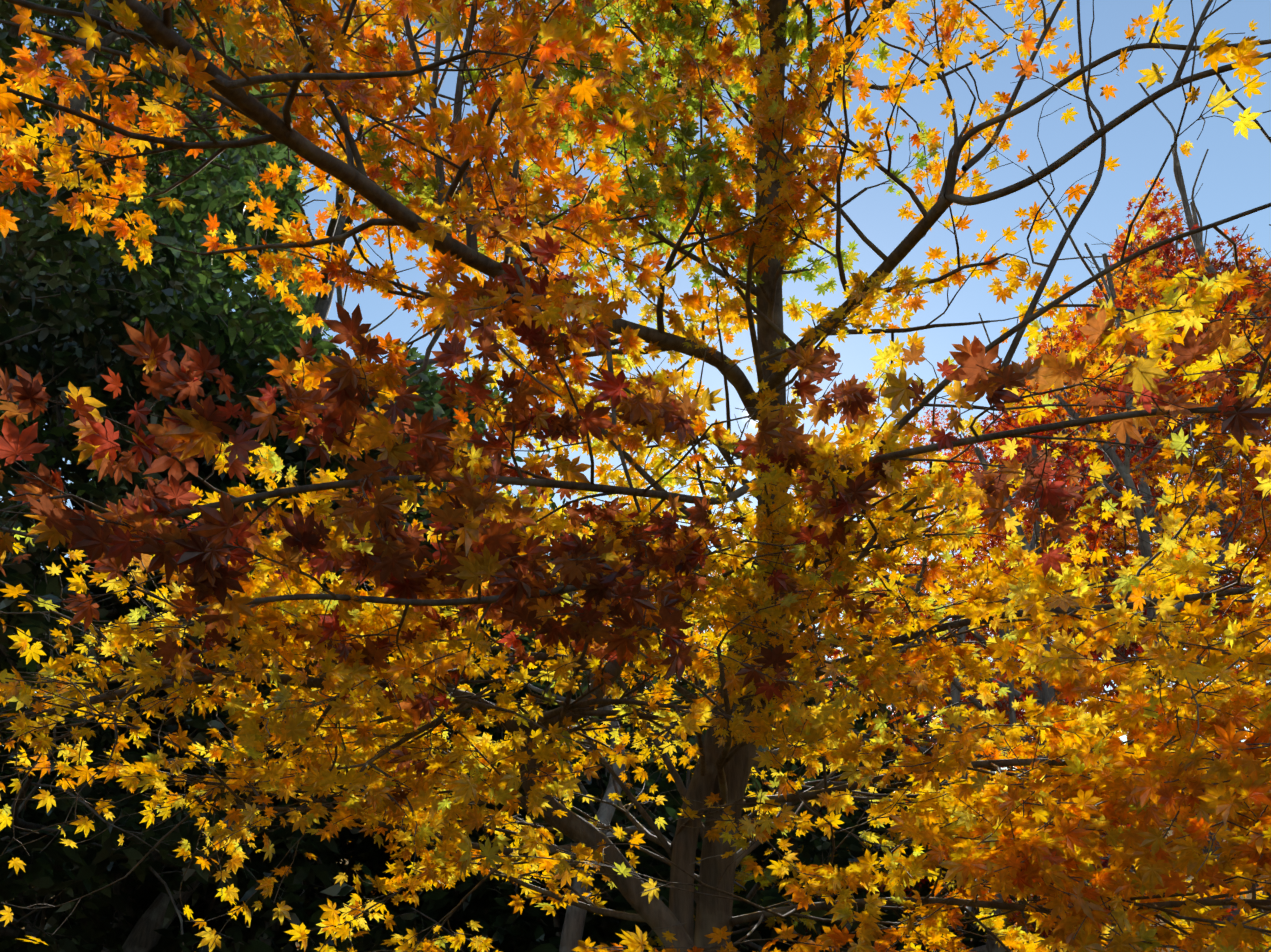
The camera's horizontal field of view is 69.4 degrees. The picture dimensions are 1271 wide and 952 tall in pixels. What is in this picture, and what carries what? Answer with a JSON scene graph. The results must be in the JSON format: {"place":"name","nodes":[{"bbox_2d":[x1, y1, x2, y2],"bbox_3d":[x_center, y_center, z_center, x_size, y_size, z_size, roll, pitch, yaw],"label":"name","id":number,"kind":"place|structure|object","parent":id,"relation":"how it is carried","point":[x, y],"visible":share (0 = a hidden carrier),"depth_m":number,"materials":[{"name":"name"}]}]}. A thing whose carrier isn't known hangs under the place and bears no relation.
{"place":"outdoors","nodes":[
{"label":"outdoors","id":0,"kind":"place"},
{"bbox_2d":[0,0,1270,792],"label":"sky","id":1,"kind":"structure","parent":0,"point":[1235,174],"materials":[{"name":"blue"}]},
{"bbox_2d":[6,819,1266,951],"bbox_3d":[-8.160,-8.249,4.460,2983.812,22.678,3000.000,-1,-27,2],"label":"ground","id":2,"kind":"structure","parent":0,"point":[1248,896],"depth_m":22.73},
{"bbox_2d":[0,0,410,951],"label":"evergreen","id":3,"kind":"object","parent":2,"relation":"on","point":[232,186],"visible":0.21,"depth_m":6.19,"materials":[{"name":"green plant"}]},
{"bbox_2d":[0,397,432,951],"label":"evergreen","id":4,"kind":"object","parent":2,"relation":"on","point":[143,936],"visible":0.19,"depth_m":5.25,"materials":[{"name":"plant"}]},
{"bbox_2d":[0,102,452,951],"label":"evergreen","id":5,"kind":"object","parent":2,"relation":"on","point":[70,328],"visible":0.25,"depth_m":5.33,"materials":[{"name":"green plant"}]},
{"bbox_2d":[0,0,469,481],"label":"evergreen","id":6,"kind":"object","parent":2,"relation":"on","point":[94,7],"visible":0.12,"depth_m":7.98,"materials":[{"name":"green plant"}]},
{"bbox_2d":[0,1,490,948],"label":"evergreen","id":7,"kind":"object","parent":2,"relation":"on","point":[58,55],"visible":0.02,"depth_m":13.07,"materials":[{"name":"green plant"}]},
{"bbox_2d":[0,230,518,951],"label":"evergreen","id":8,"kind":"object","parent":2,"relation":"on","point":[234,426],"visible":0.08,"depth_m":6.57,"materials":[{"name":"green plant"}]},
{"bbox_2d":[1,297,540,951],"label":"evergreen","id":9,"kind":"object","parent":2,"relation":"on","point":[351,875],"visible":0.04,"depth_m":7.32,"materials":[{"name":"plant"}]},
{"bbox_2d":[44,353,528,951],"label":"evergreen","id":10,"kind":"object","parent":2,"relation":"on","point":[434,403],"visible":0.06,"depth_m":6.26,"materials":[{"name":"plant"}]},
{"bbox_2d":[64,527,560,943],"bbox_3d":[-3.010,2.957,10.785,6.779,8.547,5.476,-1,-27,2],"label":"evergreen","id":11,"kind":"object","parent":2,"relation":"on","point":[446,725],"depth_m":10.67,"materials":[{"name":"plant"}]},
{"bbox_2d":[81,0,567,951],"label":"evergreen","id":12,"kind":"object","parent":2,"relation":"on","point":[321,306],"visible":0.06,"depth_m":8.92,"materials":[{"name":"green plant"}]},
{"bbox_2d":[265,195,468,942],"bbox_3d":[-5.043,1.408,14.158,6.743,16.214,7.092,-1,-27,2],"label":"evergreen","id":13,"kind":"object","parent":2,"relation":"on","point":[340,300],"depth_m":16.94,"materials":[{"name":"green plant"}]},
{"bbox_2d":[148,496,629,951],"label":"evergreen","id":14,"kind":"object","parent":2,"relation":"on","point":[361,843],"visible":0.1,"depth_m":6.27,"materials":[{"name":"plant"}]},
{"bbox_2d":[336,495,645,861],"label":"evergreen","id":15,"kind":"object","parent":2,"relation":"on","point":[587,526],"depth_m":15.67,"materials":[{"name":"plant"}]},
{"bbox_2d":[314,619,801,951],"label":"evergreen","id":16,"kind":"object","parent":2,"relation":"on","point":[475,896],"visible":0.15,"depth_m":6.29,"materials":[{"name":"plant"}]},
{"bbox_2d":[334,484,820,951],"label":"maple","id":17,"kind":"object","parent":2,"relation":"on","point":[573,927],"visible":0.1,"depth_m":4.98,"materials":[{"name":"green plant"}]},
{"bbox_2d":[529,603,724,723],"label":"maple","id":18,"kind":"object","parent":2,"relation":"on","point":[654,633],"depth_m":11.60,"materials":[{"name":"yellow plant"}]},
{"bbox_2d":[527,631,733,946],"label":"maple","id":19,"kind":"object","parent":2,"relation":"on","point":[686,677],"depth_m":10.43,"materials":[{"name":"yellow plant"}]},
{"bbox_2d":[0,0,1270,951],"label":"maple","id":20,"kind":"object","parent":2,"relation":"on","point":[636,573],"visible":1,"depth_m":2.17,"materials":[{"name":"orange plant"}]},
{"bbox_2d":[307,649,1044,951],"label":"evergreen","id":21,"kind":"object","parent":2,"relation":"on","point":[427,916],"visible":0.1,"depth_m":5.77,"materials":[{"name":"plant"}]},
{"bbox_2d":[535,529,834,932],"bbox_3d":[0.647,3.922,12.194,5.069,8.201,6.371,-1,-27,2],"label":"maple","id":22,"kind":"object","parent":2,"relation":"on","point":[654,650],"depth_m":12.77,"materials":[{"name":"yellow plant"}]},
{"bbox_2d":[494,677,887,951],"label":"evergreen","id":23,"kind":"object","parent":2,"relation":"on","point":[821,846],"visible":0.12,"depth_m":5.30,"materials":[{"name":"plant"}]},
{"bbox_2d":[603,539,849,689],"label":"maple","id":24,"kind":"object","parent":2,"relation":"on","point":[750,624],"depth_m":17.74,"materials":[{"name":"yellow plant"}]},
{"bbox_2d":[584,625,1057,951],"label":"evergreen","id":25,"kind":"object","parent":2,"relation":"on","point":[890,915],"visible":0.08,"depth_m":5.86,"materials":[{"name":"plant"}]},
{"bbox_2d":[645,529,1028,902],"bbox_3d":[3.359,7.078,23.887,9.704,12.972,7.682,-1,-27,2],"label":"maple","id":26,"kind":"object","parent":2,"relation":"on","point":[799,636],"visible":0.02,"depth_m":26.54,"materials":[{"name":"yellow plant"}]},
{"bbox_2d":[579,584,1182,949],"bbox_3d":[1.613,3.479,9.560,5.334,6.316,6.820,-1,-27,2],"label":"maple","id":27,"kind":"object","parent":2,"relation":"on","point":[815,634],"depth_m":10.55,"materials":[{"name":"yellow plant"}]},
{"bbox_2d":[788,515,1005,947],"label":"maple","id":28,"kind":"object","parent":2,"relation":"on","point":[962,585],"visible":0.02,"depth_m":14.02,"materials":[{"name":"plant"}]},
{"bbox_2d":[779,483,1043,864],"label":"maple","id":29,"kind":"object","parent":2,"relation":"on","point":[967,685],"depth_m":18.07,"materials":[{"name":"yellow plant"}]},
{"bbox_2d":[751,473,1118,951],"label":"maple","id":30,"kind":"object","parent":2,"relation":"on","point":[889,708],"visible":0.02,"depth_m":24.58,"materials":[{"name":"yellow plant"}]},
{"bbox_2d":[818,383,1077,932],"bbox_3d":[8.541,4.880,24.626,8.594,15.275,6.684,-1,-27,2],"label":"red maple","id":31,"kind":"object","parent":2,"relation":"on","point":[960,466],"visible":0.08,"depth_m":26.44,"materials":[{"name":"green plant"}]},
{"bbox_2d":[642,276,1270,951],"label":"maple","id":32,"kind":"object","parent":2,"relation":"on","point":[1080,458],"visible":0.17,"depth_m":7.28,"materials":[{"name":"yellow plant"}]},
{"bbox_2d":[699,534,1226,951],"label":"maple","id":33,"kind":"object","parent":2,"relation":"on","point":[1020,919],"visible":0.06,"depth_m":6.54,"materials":[{"name":"yellow plant"}]},
{"bbox_2d":[678,308,1270,935],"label":"maple","id":34,"kind":"object","parent":2,"relation":"on","point":[1048,694],"visible":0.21,"depth_m":7.09,"materials":[{"name":"yellow plant"}]},
{"bbox_2d":[694,450,1266,951],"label":"maple","id":35,"kind":"object","parent":2,"relation":"on","point":[990,944],"visible":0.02,"depth_m":5.35,"materials":[{"name":"yellow plant"}]},
{"bbox_2d":[898,345,1115,780],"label":"red maple","id":36,"kind":"object","parent":2,"relation":"on","point":[992,460],"depth_m":19.56,"materials":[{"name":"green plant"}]},
{"bbox_2d":[845,278,1268,944],"bbox_3d":[5.985,1.930,12.291,6.077,11.333,6.528,-1,-27,2],"label":"red maple","id":37,"kind":"object","parent":2,"relation":"on","point":[1023,448],"visible":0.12,"depth_m":12.50,"materials":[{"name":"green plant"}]},
{"bbox_2d":[897,237,1245,769],"bbox_3d":[8.343,2.034,16.770,6.757,13.779,6.369,-14,-30,26],"label":"red maple","id":38,"kind":"object","parent":2,"relation":"on","point":[984,549],"depth_m":16.88,"materials":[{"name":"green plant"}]},
{"bbox_2d":[886,243,1270,945],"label":"maple","id":39,"kind":"object","parent":2,"relation":"on","point":[1236,525],"visible":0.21,"depth_m":6.91,"materials":[{"name":"red plant"}]},
{"bbox_2d":[909,166,1270,948],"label":"red maple","id":40,"kind":"object","parent":2,"relation":"on","point":[1169,250],"visible":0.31,"depth_m":10.03,"materials":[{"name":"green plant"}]},
{"bbox_2d":[945,177,1270,760],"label":"red maple","id":41,"kind":"object","parent":2,"relation":"on","point":[1152,489],"visible":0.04,"depth_m":12.69,"materials":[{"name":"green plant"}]},
{"bbox_2d":[996,240,1270,886],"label":"red maple","id":42,"kind":"object","parent":2,"relation":"on","point":[1215,532],"depth_m":23.18,"materials":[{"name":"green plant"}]},
{"bbox_2d":[1000,83,1270,646],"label":"red maple","id":43,"kind":"object","parent":2,"relation":"on","point":[1209,269],"visible":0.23,"depth_m":10.62,"materials":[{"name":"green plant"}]},
{"bbox_2d":[1046,149,1270,584],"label":"red maple","id":44,"kind":"object","parent":2,"relation":"on","point":[1226,472],"visible":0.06,"depth_m":13.48,"materials":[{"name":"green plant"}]},
{"bbox_2d":[1091,216,1270,715],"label":"red maple","id":45,"kind":"object","parent":2,"relation":"on","point":[1243,481],"visible":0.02,"depth_m":18.20,"materials":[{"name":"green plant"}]}
]}

